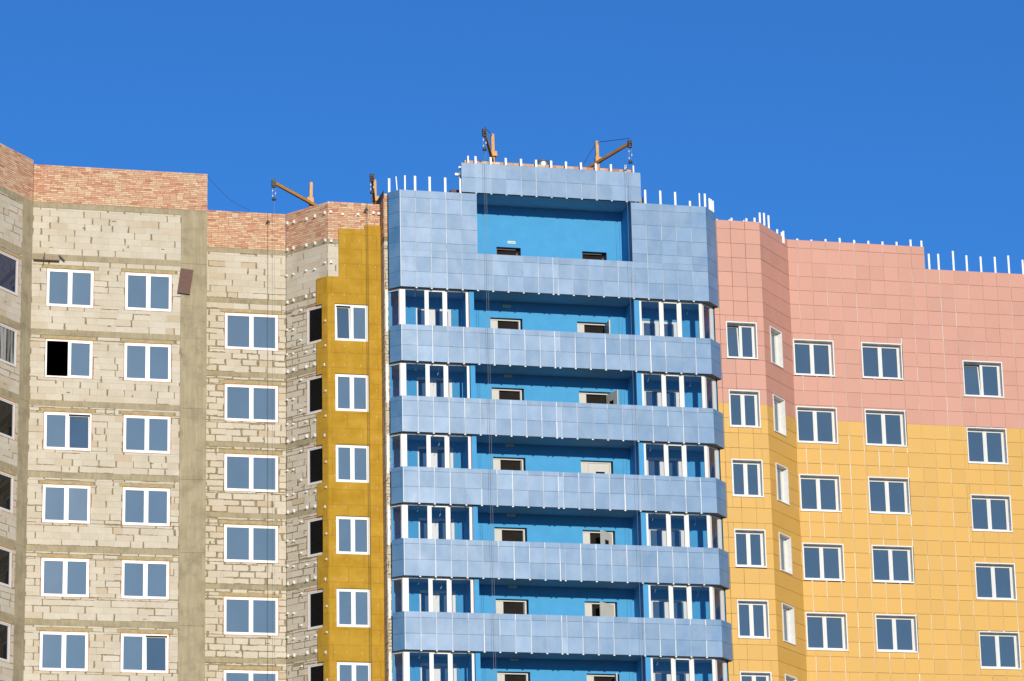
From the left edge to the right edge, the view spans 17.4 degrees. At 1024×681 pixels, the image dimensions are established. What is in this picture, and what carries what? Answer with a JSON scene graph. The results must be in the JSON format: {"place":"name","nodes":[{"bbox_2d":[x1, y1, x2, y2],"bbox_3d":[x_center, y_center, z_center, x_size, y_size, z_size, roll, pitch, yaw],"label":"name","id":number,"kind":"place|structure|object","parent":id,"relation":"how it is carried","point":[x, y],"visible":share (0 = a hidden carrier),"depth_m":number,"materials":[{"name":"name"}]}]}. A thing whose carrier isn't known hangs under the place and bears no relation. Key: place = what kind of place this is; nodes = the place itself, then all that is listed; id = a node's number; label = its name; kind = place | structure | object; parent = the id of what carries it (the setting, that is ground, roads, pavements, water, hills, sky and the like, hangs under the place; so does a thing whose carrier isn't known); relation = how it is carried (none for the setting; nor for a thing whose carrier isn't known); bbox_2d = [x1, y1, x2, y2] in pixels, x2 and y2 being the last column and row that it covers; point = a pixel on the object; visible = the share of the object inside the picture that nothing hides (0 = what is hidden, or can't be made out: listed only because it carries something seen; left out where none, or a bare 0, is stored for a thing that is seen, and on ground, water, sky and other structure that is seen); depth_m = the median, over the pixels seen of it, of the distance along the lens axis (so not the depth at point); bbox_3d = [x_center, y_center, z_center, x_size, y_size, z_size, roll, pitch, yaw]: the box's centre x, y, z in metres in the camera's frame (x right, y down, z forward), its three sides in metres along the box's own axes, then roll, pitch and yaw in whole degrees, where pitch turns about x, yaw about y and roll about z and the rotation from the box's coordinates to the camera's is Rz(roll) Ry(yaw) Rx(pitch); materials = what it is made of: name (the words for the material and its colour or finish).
{"place":"outdoors","nodes":[
{"label":"outdoors","id":0,"kind":"place"},
{"bbox_2d":[0,0,1023,273],"label":"sky","id":1,"kind":"structure","parent":0,"point":[889,122],"materials":[{"name":"blue"}]},
{"bbox_2d":[713,213,1023,680],"bbox_3d":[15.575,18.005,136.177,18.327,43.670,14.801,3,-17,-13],"label":"apartment block","id":2,"kind":"structure","parent":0,"point":[870,402],"depth_m":133.66,"materials":[{"name":"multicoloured tile"}]},
{"bbox_2d":[726,321,757,359],"bbox_3d":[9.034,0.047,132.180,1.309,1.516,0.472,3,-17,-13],"label":"window","id":3,"kind":"structure","parent":2,"relation":"in","point":[746,347],"depth_m":132.25,"materials":[{"name":"white plastic"}]},
{"bbox_2d":[728,389,760,427],"bbox_3d":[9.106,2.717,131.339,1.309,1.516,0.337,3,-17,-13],"label":"window","id":4,"kind":"structure","parent":2,"relation":"in","point":[744,405],"depth_m":131.45,"materials":[{"name":"blue glass"}]},
{"bbox_2d":[731,459,763,497],"bbox_3d":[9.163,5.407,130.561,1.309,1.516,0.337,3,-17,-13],"label":"window","id":5,"kind":"structure","parent":2,"relation":"in","point":[747,474],"depth_m":130.68,"materials":[{"name":"white plastic"}]},
{"bbox_2d":[734,529,767,567],"bbox_3d":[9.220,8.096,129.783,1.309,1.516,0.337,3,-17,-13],"label":"window","id":6,"kind":"structure","parent":2,"relation":"in","point":[750,544],"depth_m":129.89,"materials":[{"name":"blue glass"}]},
{"bbox_2d":[737,599,769,638],"bbox_3d":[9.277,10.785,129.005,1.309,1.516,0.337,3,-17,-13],"label":"window","id":7,"kind":"structure","parent":2,"relation":"in","point":[752,615],"depth_m":129.13,"materials":[{"name":"blue glass"}]},
{"bbox_2d":[739,671,771,680],"bbox_3d":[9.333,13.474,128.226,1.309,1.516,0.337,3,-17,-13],"label":"window","id":8,"kind":"structure","parent":2,"relation":"in","point":[744,675],"depth_m":128.47,"materials":[{"name":"white plastic"}]},
{"bbox_2d":[769,326,783,368],"bbox_3d":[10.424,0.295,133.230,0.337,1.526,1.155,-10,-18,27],"label":"window","id":9,"kind":"structure","parent":2,"relation":"in","point":[775,335],"depth_m":133.58,"materials":[{"name":"white plastic"}]},
{"bbox_2d":[773,394,786,436],"bbox_3d":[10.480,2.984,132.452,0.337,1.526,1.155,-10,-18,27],"label":"window","id":10,"kind":"structure","parent":2,"relation":"in","point":[779,414],"depth_m":132.84,"materials":[{"name":"white plastic"}]},
{"bbox_2d":[776,463,789,505],"bbox_3d":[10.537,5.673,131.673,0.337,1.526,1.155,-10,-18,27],"label":"window","id":11,"kind":"structure","parent":2,"relation":"in","point":[782,482],"depth_m":132.03,"materials":[{"name":"white plastic"}]},
{"bbox_2d":[779,532,792,574],"bbox_3d":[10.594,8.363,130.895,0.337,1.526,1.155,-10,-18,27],"label":"window","id":12,"kind":"structure","parent":2,"relation":"in","point":[785,550],"depth_m":131.26,"materials":[{"name":"white plastic"}]},
{"bbox_2d":[782,602,796,645],"bbox_3d":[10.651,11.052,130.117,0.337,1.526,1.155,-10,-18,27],"label":"window","id":13,"kind":"structure","parent":2,"relation":"in","point":[788,619],"depth_m":130.49,"materials":[{"name":"white plastic"}]},
{"bbox_2d":[785,674,796,680],"bbox_3d":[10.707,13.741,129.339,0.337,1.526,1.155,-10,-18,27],"label":"window","id":14,"kind":"structure","parent":2,"relation":"in","point":[787,677],"depth_m":129.70,"materials":[{"name":"white plastic"}]},
{"bbox_2d":[793,339,835,376],"bbox_3d":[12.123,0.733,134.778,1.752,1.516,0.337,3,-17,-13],"label":"window","id":15,"kind":"structure","parent":2,"relation":"in","point":[811,357],"depth_m":134.93,"materials":[{"name":"blue glass"}]},
{"bbox_2d":[796,406,837,443],"bbox_3d":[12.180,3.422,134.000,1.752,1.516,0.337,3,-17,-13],"label":"window","id":16,"kind":"structure","parent":2,"relation":"in","point":[814,424],"depth_m":134.14,"materials":[{"name":"white plastic"}]},
{"bbox_2d":[799,474,841,512],"bbox_3d":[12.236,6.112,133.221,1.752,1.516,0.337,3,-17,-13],"label":"window","id":17,"kind":"structure","parent":2,"relation":"in","point":[818,493],"depth_m":133.36,"materials":[{"name":"blue glass"}]},
{"bbox_2d":[801,543,844,580],"bbox_3d":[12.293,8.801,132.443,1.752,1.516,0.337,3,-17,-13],"label":"window","id":18,"kind":"structure","parent":2,"relation":"in","point":[821,561],"depth_m":132.58,"materials":[{"name":"blue glass"}]},
{"bbox_2d":[803,612,848,650],"bbox_3d":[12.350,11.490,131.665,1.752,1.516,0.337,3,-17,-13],"label":"window","id":19,"kind":"structure","parent":2,"relation":"in","point":[824,631],"depth_m":131.80,"materials":[{"name":"blue glass"}]},
{"bbox_2d":[861,342,903,379],"bbox_3d":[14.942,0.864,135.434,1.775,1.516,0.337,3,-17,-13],"label":"window","id":20,"kind":"structure","parent":2,"relation":"in","point":[879,360],"depth_m":135.59,"materials":[{"name":"blue glass"}]},
{"bbox_2d":[864,409,906,446],"bbox_3d":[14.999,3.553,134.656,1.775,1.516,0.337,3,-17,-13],"label":"window","id":21,"kind":"structure","parent":2,"relation":"in","point":[882,427],"depth_m":134.80,"materials":[{"name":"white plastic"}]},
{"bbox_2d":[868,476,911,514],"bbox_3d":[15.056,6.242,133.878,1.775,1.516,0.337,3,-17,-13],"label":"window","id":22,"kind":"structure","parent":2,"relation":"in","point":[887,495],"depth_m":134.01,"materials":[{"name":"white plastic"}]},
{"bbox_2d":[871,545,914,583],"bbox_3d":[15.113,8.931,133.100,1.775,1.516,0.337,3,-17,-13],"label":"window","id":23,"kind":"structure","parent":2,"relation":"in","point":[890,563],"depth_m":133.23,"materials":[{"name":"blue glass"}]},
{"bbox_2d":[875,614,918,652],"bbox_3d":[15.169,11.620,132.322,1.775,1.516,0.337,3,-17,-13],"label":"window","id":24,"kind":"structure","parent":2,"relation":"in","point":[894,633],"depth_m":132.45,"materials":[{"name":"blue glass"}]},
{"bbox_2d":[962,360,1003,397],"bbox_3d":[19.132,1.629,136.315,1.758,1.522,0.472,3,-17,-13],"label":"window","id":25,"kind":"structure","parent":2,"relation":"in","point":[990,384],"depth_m":136.42,"materials":[{"name":"white plastic"}]},
{"bbox_2d":[966,427,1008,464],"bbox_3d":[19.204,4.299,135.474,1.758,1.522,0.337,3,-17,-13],"label":"window","id":26,"kind":"structure","parent":2,"relation":"in","point":[984,445],"depth_m":135.62,"materials":[{"name":"blue glass"}]},
{"bbox_2d":[970,494,1012,532],"bbox_3d":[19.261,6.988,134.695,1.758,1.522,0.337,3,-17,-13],"label":"window","id":27,"kind":"structure","parent":2,"relation":"in","point":[989,513],"depth_m":134.83,"materials":[{"name":"white plastic"}]},
{"bbox_2d":[974,562,1017,600],"bbox_3d":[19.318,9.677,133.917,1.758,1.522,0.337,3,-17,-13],"label":"window","id":28,"kind":"structure","parent":2,"relation":"in","point":[993,581],"depth_m":134.04,"materials":[{"name":"blue glass"}]},
{"bbox_2d":[978,631,1021,669],"bbox_3d":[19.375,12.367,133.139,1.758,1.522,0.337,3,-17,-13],"label":"window","id":29,"kind":"structure","parent":2,"relation":"in","point":[998,650],"depth_m":133.26,"materials":[{"name":"white plastic"}]},
{"label":"ground","id":30,"kind":"structure","parent":0,"visible":0},
{"bbox_2d":[0,143,207,680],"bbox_3d":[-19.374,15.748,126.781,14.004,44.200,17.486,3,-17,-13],"label":"apartment block","id":31,"kind":"structure","parent":30,"relation":"on","point":[103,353],"depth_m":125.73,"materials":[{"name":"brick"}]},
{"bbox_2d":[0,621,10,662],"bbox_3d":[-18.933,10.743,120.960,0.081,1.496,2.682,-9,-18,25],"label":"window","id":32,"kind":"structure","parent":31,"relation":"in","point":[5,627],"depth_m":121.87,"materials":[{"name":"white plastic"}]},
{"bbox_2d":[0,545,12,587],"bbox_3d":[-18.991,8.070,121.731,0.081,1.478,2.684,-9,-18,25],"label":"window","id":33,"kind":"structure","parent":31,"relation":"in","point":[6,554],"depth_m":122.61,"materials":[{"name":"white plastic"}]},
{"bbox_2d":[0,471,13,513],"bbox_3d":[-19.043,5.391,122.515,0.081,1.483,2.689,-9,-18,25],"label":"window","id":34,"kind":"structure","parent":31,"relation":"in","point":[6,480],"depth_m":123.33,"materials":[{"name":"black glass"}]},
{"bbox_2d":[0,397,15,439],"bbox_3d":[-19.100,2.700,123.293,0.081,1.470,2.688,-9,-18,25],"label":"window","id":35,"kind":"structure","parent":31,"relation":"in","point":[7,407],"depth_m":124.06,"materials":[{"name":"white plastic"}]},
{"bbox_2d":[0,323,16,367],"bbox_3d":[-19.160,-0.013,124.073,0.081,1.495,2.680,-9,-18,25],"label":"window","id":36,"kind":"structure","parent":31,"relation":"in","point":[8,335],"depth_m":124.79,"materials":[{"name":"white plastic"}]},
{"bbox_2d":[0,250,18,296],"bbox_3d":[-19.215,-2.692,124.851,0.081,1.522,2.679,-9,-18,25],"label":"window","id":37,"kind":"structure","parent":31,"relation":"in","point":[9,264],"depth_m":125.52,"materials":[{"name":"blue glass"}]},
{"bbox_2d":[33,252,64,261],"bbox_3d":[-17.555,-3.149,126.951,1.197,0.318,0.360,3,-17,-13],"label":"wooden shelf","id":38,"kind":"object","parent":31,"relation":"attached to","point":[44,257],"visible":1,"depth_m":127.04,"materials":[{"name":"grey wood"}]},
{"bbox_2d":[39,631,88,671],"bbox_3d":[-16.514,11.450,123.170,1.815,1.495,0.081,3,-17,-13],"label":"window","id":39,"kind":"structure","parent":31,"relation":"in","point":[58,650],"depth_m":123.18,"materials":[{"name":"blue glass"}]},
{"bbox_2d":[40,557,89,597],"bbox_3d":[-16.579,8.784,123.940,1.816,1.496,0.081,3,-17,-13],"label":"window","id":40,"kind":"structure","parent":31,"relation":"in","point":[60,577],"depth_m":123.94,"materials":[{"name":"blue glass"}]},
{"bbox_2d":[42,484,90,523],"bbox_3d":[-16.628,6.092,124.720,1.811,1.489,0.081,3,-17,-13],"label":"window","id":41,"kind":"structure","parent":31,"relation":"in","point":[61,503],"depth_m":124.73,"materials":[{"name":"white plastic"}]},
{"bbox_2d":[43,411,91,450],"bbox_3d":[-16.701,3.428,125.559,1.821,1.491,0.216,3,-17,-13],"label":"window","id":42,"kind":"structure","parent":31,"relation":"in","point":[70,431],"depth_m":125.52,"materials":[{"name":"white plastic"}]},
{"bbox_2d":[45,339,92,378],"bbox_3d":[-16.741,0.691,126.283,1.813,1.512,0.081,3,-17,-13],"label":"window","id":43,"kind":"structure","parent":31,"relation":"in","point":[80,352],"depth_m":126.35,"materials":[{"name":"white plastic"}]},
{"bbox_2d":[46,268,93,307],"bbox_3d":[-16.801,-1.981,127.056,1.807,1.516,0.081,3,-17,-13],"label":"window","id":44,"kind":"structure","parent":31,"relation":"in","point":[74,288],"depth_m":127.06,"materials":[{"name":"blue glass"}]},
{"bbox_2d":[120,633,168,673],"bbox_3d":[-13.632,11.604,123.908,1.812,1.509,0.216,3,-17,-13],"label":"window","id":45,"kind":"structure","parent":31,"relation":"in","point":[139,652],"depth_m":123.85,"materials":[{"name":"blue glass"}]},
{"bbox_2d":[121,560,169,599],"bbox_3d":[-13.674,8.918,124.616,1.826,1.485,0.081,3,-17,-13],"label":"window","id":46,"kind":"structure","parent":31,"relation":"in","point":[140,579],"depth_m":124.61,"materials":[{"name":"white plastic"}]},
{"bbox_2d":[122,487,169,526],"bbox_3d":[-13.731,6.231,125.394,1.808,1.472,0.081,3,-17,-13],"label":"window","id":47,"kind":"structure","parent":31,"relation":"in","point":[143,506],"depth_m":125.40,"materials":[{"name":"blue glass"}]},
{"bbox_2d":[123,414,170,453],"bbox_3d":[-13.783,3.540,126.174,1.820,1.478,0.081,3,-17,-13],"label":"window","id":48,"kind":"structure","parent":31,"relation":"in","point":[141,433],"depth_m":126.17,"materials":[{"name":"white plastic"}]},
{"bbox_2d":[124,272,171,311],"bbox_3d":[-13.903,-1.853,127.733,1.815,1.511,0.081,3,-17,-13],"label":"window","id":49,"kind":"structure","parent":31,"relation":"in","point":[143,291],"depth_m":127.75,"materials":[{"name":"blue glass"}]},
{"bbox_2d":[124,342,171,381],"bbox_3d":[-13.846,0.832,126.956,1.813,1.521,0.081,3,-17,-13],"label":"window","id":50,"kind":"structure","parent":31,"relation":"in","point":[149,362],"depth_m":126.97,"materials":[{"name":"blue glass"}]},
{"bbox_2d":[177,268,192,294],"bbox_3d":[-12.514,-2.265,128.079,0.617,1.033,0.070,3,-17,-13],"label":"wooden board","id":51,"kind":"object","parent":31,"relation":"attached to","point":[185,281],"visible":1,"depth_m":128.06,"materials":[{"name":"wood"}]},
{"bbox_2d":[205,190,392,680],"bbox_3d":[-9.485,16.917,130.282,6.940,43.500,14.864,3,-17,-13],"label":"apartment block","id":52,"kind":"structure","parent":30,"relation":"on","point":[330,556],"depth_m":128.16,"materials":[{"name":"brick"}]},
{"bbox_2d":[223,596,278,635],"bbox_3d":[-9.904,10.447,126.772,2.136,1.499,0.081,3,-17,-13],"label":"window","id":53,"kind":"structure","parent":52,"relation":"in","point":[254,616],"depth_m":126.78,"materials":[{"name":"white plastic"}]},
{"bbox_2d":[223,670,278,680],"bbox_3d":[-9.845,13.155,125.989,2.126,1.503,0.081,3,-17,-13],"label":"window","id":54,"kind":"structure","parent":52,"relation":"in","point":[228,675],"depth_m":126.11,"materials":[{"name":"white plastic"}]},
{"bbox_2d":[224,312,278,350],"bbox_3d":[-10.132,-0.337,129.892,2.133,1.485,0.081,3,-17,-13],"label":"window","id":55,"kind":"structure","parent":52,"relation":"in","point":[242,331],"depth_m":129.89,"materials":[{"name":"blue glass"}]},
{"bbox_2d":[224,383,278,422],"bbox_3d":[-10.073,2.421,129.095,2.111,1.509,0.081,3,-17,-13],"label":"window","id":56,"kind":"structure","parent":52,"relation":"in","point":[242,402],"depth_m":129.10,"materials":[{"name":"blue glass"}]},
{"bbox_2d":[224,453,278,492],"bbox_3d":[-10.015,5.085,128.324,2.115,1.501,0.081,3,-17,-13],"label":"window","id":57,"kind":"structure","parent":52,"relation":"in","point":[242,472],"depth_m":128.31,"materials":[{"name":"blue glass"}]},
{"bbox_2d":[224,524,278,563],"bbox_3d":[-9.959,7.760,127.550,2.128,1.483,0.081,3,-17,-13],"label":"window","id":58,"kind":"structure","parent":52,"relation":"in","point":[242,543],"depth_m":127.56,"materials":[{"name":"blue glass"}]},
{"bbox_2d":[271,179,317,680],"bbox_3d":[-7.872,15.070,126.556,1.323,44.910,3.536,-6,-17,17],"label":"roof hoist","id":59,"kind":"object","parent":52,"relation":"on","point":[309,200],"visible":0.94,"depth_m":129.81,"materials":[{"name":"yellow paint"}]},
{"bbox_2d":[307,304,321,344],"bbox_3d":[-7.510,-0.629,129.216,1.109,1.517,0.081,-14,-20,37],"label":"window","id":60,"kind":"structure","parent":52,"relation":"in","point":[314,314],"depth_m":129.32,"materials":[{"name":"black glass"}]},
{"bbox_2d":[307,374,321,414],"bbox_3d":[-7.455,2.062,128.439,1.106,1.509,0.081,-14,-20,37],"label":"window","id":61,"kind":"structure","parent":52,"relation":"in","point":[314,383],"depth_m":128.56,"materials":[{"name":"black glass"}]},
{"bbox_2d":[307,445,322,485],"bbox_3d":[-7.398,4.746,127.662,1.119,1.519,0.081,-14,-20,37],"label":"window","id":62,"kind":"structure","parent":52,"relation":"in","point":[314,454],"depth_m":127.78,"materials":[{"name":"black glass"}]},
{"bbox_2d":[307,516,322,557],"bbox_3d":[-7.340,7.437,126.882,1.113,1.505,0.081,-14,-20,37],"label":"window","id":63,"kind":"structure","parent":52,"relation":"in","point":[314,525],"depth_m":127.00,"materials":[{"name":"white plastic"}]},
{"bbox_2d":[307,589,322,630],"bbox_3d":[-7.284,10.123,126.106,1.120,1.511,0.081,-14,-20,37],"label":"window","id":64,"kind":"structure","parent":52,"relation":"in","point":[314,597],"depth_m":126.23,"materials":[{"name":"white plastic"}]},
{"bbox_2d":[307,662,323,680],"bbox_3d":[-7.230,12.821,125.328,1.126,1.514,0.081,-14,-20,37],"label":"window","id":65,"kind":"structure","parent":52,"relation":"in","point":[315,672],"depth_m":125.55,"materials":[{"name":"white plastic"}]},
{"bbox_2d":[335,304,367,341],"bbox_3d":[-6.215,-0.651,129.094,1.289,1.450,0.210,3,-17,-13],"label":"window","id":66,"kind":"structure","parent":52,"relation":"in","point":[351,321],"depth_m":129.06,"materials":[{"name":"blue glass"}]},
{"bbox_2d":[335,374,368,411],"bbox_3d":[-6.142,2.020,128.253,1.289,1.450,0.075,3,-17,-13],"label":"window","id":67,"kind":"structure","parent":52,"relation":"in","point":[351,391],"depth_m":128.25,"materials":[{"name":"white plastic"}]},
{"bbox_2d":[336,445,368,482],"bbox_3d":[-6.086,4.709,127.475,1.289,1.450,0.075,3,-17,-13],"label":"window","id":68,"kind":"structure","parent":52,"relation":"in","point":[352,461],"depth_m":127.47,"materials":[{"name":"white plastic"}]},
{"bbox_2d":[336,516,369,554],"bbox_3d":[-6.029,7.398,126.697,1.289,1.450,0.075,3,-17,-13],"label":"window","id":69,"kind":"structure","parent":52,"relation":"in","point":[352,533],"depth_m":126.69,"materials":[{"name":"blue glass"}]},
{"bbox_2d":[336,589,369,627],"bbox_3d":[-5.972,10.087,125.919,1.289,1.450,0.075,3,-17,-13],"label":"window","id":70,"kind":"structure","parent":52,"relation":"in","point":[352,605],"depth_m":125.92,"materials":[{"name":"white plastic"}]},
{"bbox_2d":[337,662,370,680],"bbox_3d":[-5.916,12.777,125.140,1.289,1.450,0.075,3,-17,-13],"label":"window","id":71,"kind":"structure","parent":52,"relation":"in","point":[346,671],"depth_m":125.25,"materials":[{"name":"white plastic"}]},
{"bbox_2d":[370,173,378,203],"bbox_3d":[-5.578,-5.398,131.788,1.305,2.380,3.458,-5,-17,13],"label":"roof hoist","id":72,"kind":"object","parent":52,"relation":"on","point":[375,197],"visible":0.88,"depth_m":131.48,"materials":[{"name":"orange paint"}]},
{"bbox_2d":[364,208,371,654],"bbox_3d":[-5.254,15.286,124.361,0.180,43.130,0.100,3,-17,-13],"label":"hanging rope","id":73,"kind":"object","parent":72,"relation":"hanging from","point":[369,425],"visible":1,"depth_m":127.88,"materials":[{"name":"fabric"}]},
{"bbox_2d":[336,156,732,680],"bbox_3d":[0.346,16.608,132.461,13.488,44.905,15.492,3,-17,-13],"label":"apartment block","id":74,"kind":"structure","parent":30,"relation":"on","point":[560,576],"depth_m":128.97,"materials":[{"name":"tile"}]},
{"bbox_2d":[416,308,450,325],"bbox_3d":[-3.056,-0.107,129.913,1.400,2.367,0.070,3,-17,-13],"label":"balcony door","id":75,"kind":"structure","parent":74,"relation":"in","point":[435,315],"depth_m":130.11,"materials":[{"name":"white plastic"}]},
{"bbox_2d":[417,377,451,396],"bbox_3d":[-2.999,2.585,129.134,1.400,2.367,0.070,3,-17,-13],"label":"balcony door","id":76,"kind":"structure","parent":74,"relation":"in","point":[436,384],"depth_m":129.35,"materials":[{"name":"white plastic"}]},
{"bbox_2d":[418,446,452,467],"bbox_3d":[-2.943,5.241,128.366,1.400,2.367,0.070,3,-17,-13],"label":"balcony door","id":77,"kind":"structure","parent":74,"relation":"in","point":[437,453],"depth_m":128.56,"materials":[{"name":"white plastic"}]},
{"bbox_2d":[419,518,454,538],"bbox_3d":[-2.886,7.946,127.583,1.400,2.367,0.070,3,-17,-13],"label":"balcony door","id":78,"kind":"structure","parent":74,"relation":"in","point":[438,524],"depth_m":127.78,"materials":[{"name":"white plastic"}]},
{"bbox_2d":[419,590,455,611],"bbox_3d":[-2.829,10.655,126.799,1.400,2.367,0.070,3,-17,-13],"label":"balcony door","id":79,"kind":"structure","parent":74,"relation":"in","point":[439,597],"depth_m":127.00,"materials":[{"name":"white plastic"}]},
{"bbox_2d":[420,663,456,680],"bbox_3d":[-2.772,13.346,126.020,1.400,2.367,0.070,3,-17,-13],"label":"balcony door","id":80,"kind":"structure","parent":74,"relation":"in","point":[440,669],"depth_m":126.23,"materials":[{"name":"white plastic"}]},
{"bbox_2d":[482,127,496,664],"bbox_3d":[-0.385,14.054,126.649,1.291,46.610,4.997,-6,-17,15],"label":"roof hoist","id":81,"kind":"object","parent":74,"relation":"attached to","point":[492,152],"visible":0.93,"depth_m":130.21,"materials":[{"name":"yellow paint"}]},
{"bbox_2d":[490,319,519,328],"bbox_3d":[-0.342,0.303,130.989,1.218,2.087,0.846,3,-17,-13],"label":"door","id":82,"kind":"structure","parent":74,"relation":"in","point":[494,322],"depth_m":130.78,"materials":[{"name":"white glass"}]},
{"bbox_2d":[492,389,521,399],"bbox_3d":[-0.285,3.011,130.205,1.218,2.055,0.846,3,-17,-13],"label":"door","id":83,"kind":"structure","parent":74,"relation":"in","point":[495,392],"depth_m":130.01,"materials":[{"name":"white glass"}]},
{"bbox_2d":[496,248,517,255],"bbox_3d":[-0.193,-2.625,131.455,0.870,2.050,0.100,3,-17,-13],"label":"door","id":84,"kind":"structure","parent":74,"relation":"in","point":[516,254],"depth_m":131.74,"materials":[{"name":"brown wood"}]},
{"bbox_2d":[493,458,522,470],"bbox_3d":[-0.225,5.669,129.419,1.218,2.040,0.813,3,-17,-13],"label":"door","id":85,"kind":"structure","parent":74,"relation":"in","point":[496,461],"depth_m":129.22,"materials":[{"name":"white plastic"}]},
{"bbox_2d":[494,528,524,541],"bbox_3d":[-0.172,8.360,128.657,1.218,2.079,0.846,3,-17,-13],"label":"door","id":86,"kind":"structure","parent":74,"relation":"in","point":[498,532],"depth_m":128.44,"materials":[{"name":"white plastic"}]},
{"bbox_2d":[496,600,526,613],"bbox_3d":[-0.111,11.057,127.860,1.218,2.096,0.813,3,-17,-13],"label":"door","id":87,"kind":"structure","parent":74,"relation":"in","point":[499,603],"depth_m":127.65,"materials":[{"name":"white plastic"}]},
{"bbox_2d":[497,673,527,680],"bbox_3d":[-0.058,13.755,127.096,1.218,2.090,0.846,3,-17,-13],"label":"door","id":88,"kind":"structure","parent":74,"relation":"in","point":[500,676],"depth_m":126.91,"materials":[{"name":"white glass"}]},
{"bbox_2d":[537,159,549,164],"bbox_3d":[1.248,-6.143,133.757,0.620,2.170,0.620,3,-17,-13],"label":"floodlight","id":89,"kind":"object","parent":74,"relation":"on","point":[543,162],"visible":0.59,"depth_m":133.78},
{"bbox_2d":[582,253,603,259],"bbox_3d":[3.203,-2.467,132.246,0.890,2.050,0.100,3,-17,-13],"label":"door","id":90,"kind":"structure","parent":74,"relation":"in","point":[582,253],"depth_m":132.50,"materials":[{"name":"metal"}]},
{"bbox_2d":[577,320,609,333],"bbox_3d":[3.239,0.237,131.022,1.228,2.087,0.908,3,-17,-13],"label":"door","id":91,"kind":"structure","parent":74,"relation":"in","point":[580,326],"depth_m":131.51,"materials":[{"name":"white glass"}]},
{"bbox_2d":[581,462,610,473],"bbox_3d":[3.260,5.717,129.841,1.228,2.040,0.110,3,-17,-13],"label":"door","id":92,"kind":"structure","parent":74,"relation":"in","point":[586,467],"depth_m":130.08,"materials":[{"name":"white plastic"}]},
{"bbox_2d":[583,530,612,544],"bbox_3d":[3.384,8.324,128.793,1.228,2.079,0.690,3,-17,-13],"label":"door","id":93,"kind":"structure","parent":74,"relation":"in","point":[605,537],"depth_m":129.16,"materials":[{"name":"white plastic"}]},
{"bbox_2d":[579,390,617,403],"bbox_3d":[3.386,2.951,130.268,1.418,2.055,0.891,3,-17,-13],"label":"door","id":94,"kind":"structure","parent":74,"relation":"in","point":[612,398],"depth_m":130.71,"materials":[{"name":"white glass"}]},
{"bbox_2d":[585,602,614,616],"bbox_3d":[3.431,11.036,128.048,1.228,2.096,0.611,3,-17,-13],"label":"door","id":95,"kind":"structure","parent":74,"relation":"in","point":[606,609],"depth_m":128.37,"materials":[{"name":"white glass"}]},
{"bbox_2d":[587,673,617,680],"bbox_3d":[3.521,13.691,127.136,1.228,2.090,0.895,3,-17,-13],"label":"door","id":96,"kind":"structure","parent":74,"relation":"in","point":[589,677],"depth_m":127.69,"materials":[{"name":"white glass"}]},
{"bbox_2d":[582,138,645,680],"bbox_3d":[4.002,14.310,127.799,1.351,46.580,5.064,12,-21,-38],"label":"roof hoist","id":97,"kind":"object","parent":74,"relation":"attached to","point":[597,159],"visible":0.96,"depth_m":131.81,"materials":[{"name":"yellow paint"}]},
{"bbox_2d":[642,321,676,336],"bbox_3d":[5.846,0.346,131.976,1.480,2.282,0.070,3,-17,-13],"label":"balcony door","id":98,"kind":"structure","parent":74,"relation":"in","point":[649,328],"depth_m":132.19,"materials":[{"name":"white plastic"}]},
{"bbox_2d":[644,389,679,406],"bbox_3d":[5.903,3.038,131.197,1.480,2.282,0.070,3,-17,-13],"label":"balcony door","id":99,"kind":"structure","parent":74,"relation":"in","point":[652,397],"depth_m":131.39,"materials":[{"name":"white plastic"}]},
{"bbox_2d":[646,457,681,476],"bbox_3d":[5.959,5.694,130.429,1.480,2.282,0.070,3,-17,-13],"label":"balcony door","id":100,"kind":"structure","parent":74,"relation":"in","point":[654,466],"depth_m":130.62,"materials":[{"name":"white plastic"}]},
{"bbox_2d":[648,528,684,546],"bbox_3d":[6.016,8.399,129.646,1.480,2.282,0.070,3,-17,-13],"label":"balcony door","id":101,"kind":"structure","parent":74,"relation":"in","point":[657,536],"depth_m":129.85,"materials":[{"name":"white plastic"}]},
{"bbox_2d":[651,599,686,618],"bbox_3d":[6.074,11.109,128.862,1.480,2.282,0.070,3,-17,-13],"label":"balcony door","id":102,"kind":"structure","parent":74,"relation":"in","point":[659,607],"depth_m":129.06,"materials":[{"name":"blue glass"}]},
{"bbox_2d":[653,671,688,680],"bbox_3d":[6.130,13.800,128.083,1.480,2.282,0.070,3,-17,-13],"label":"balcony door","id":103,"kind":"structure","parent":74,"relation":"in","point":[657,675],"depth_m":128.31,"materials":[{"name":"blue glass"}]}
]}

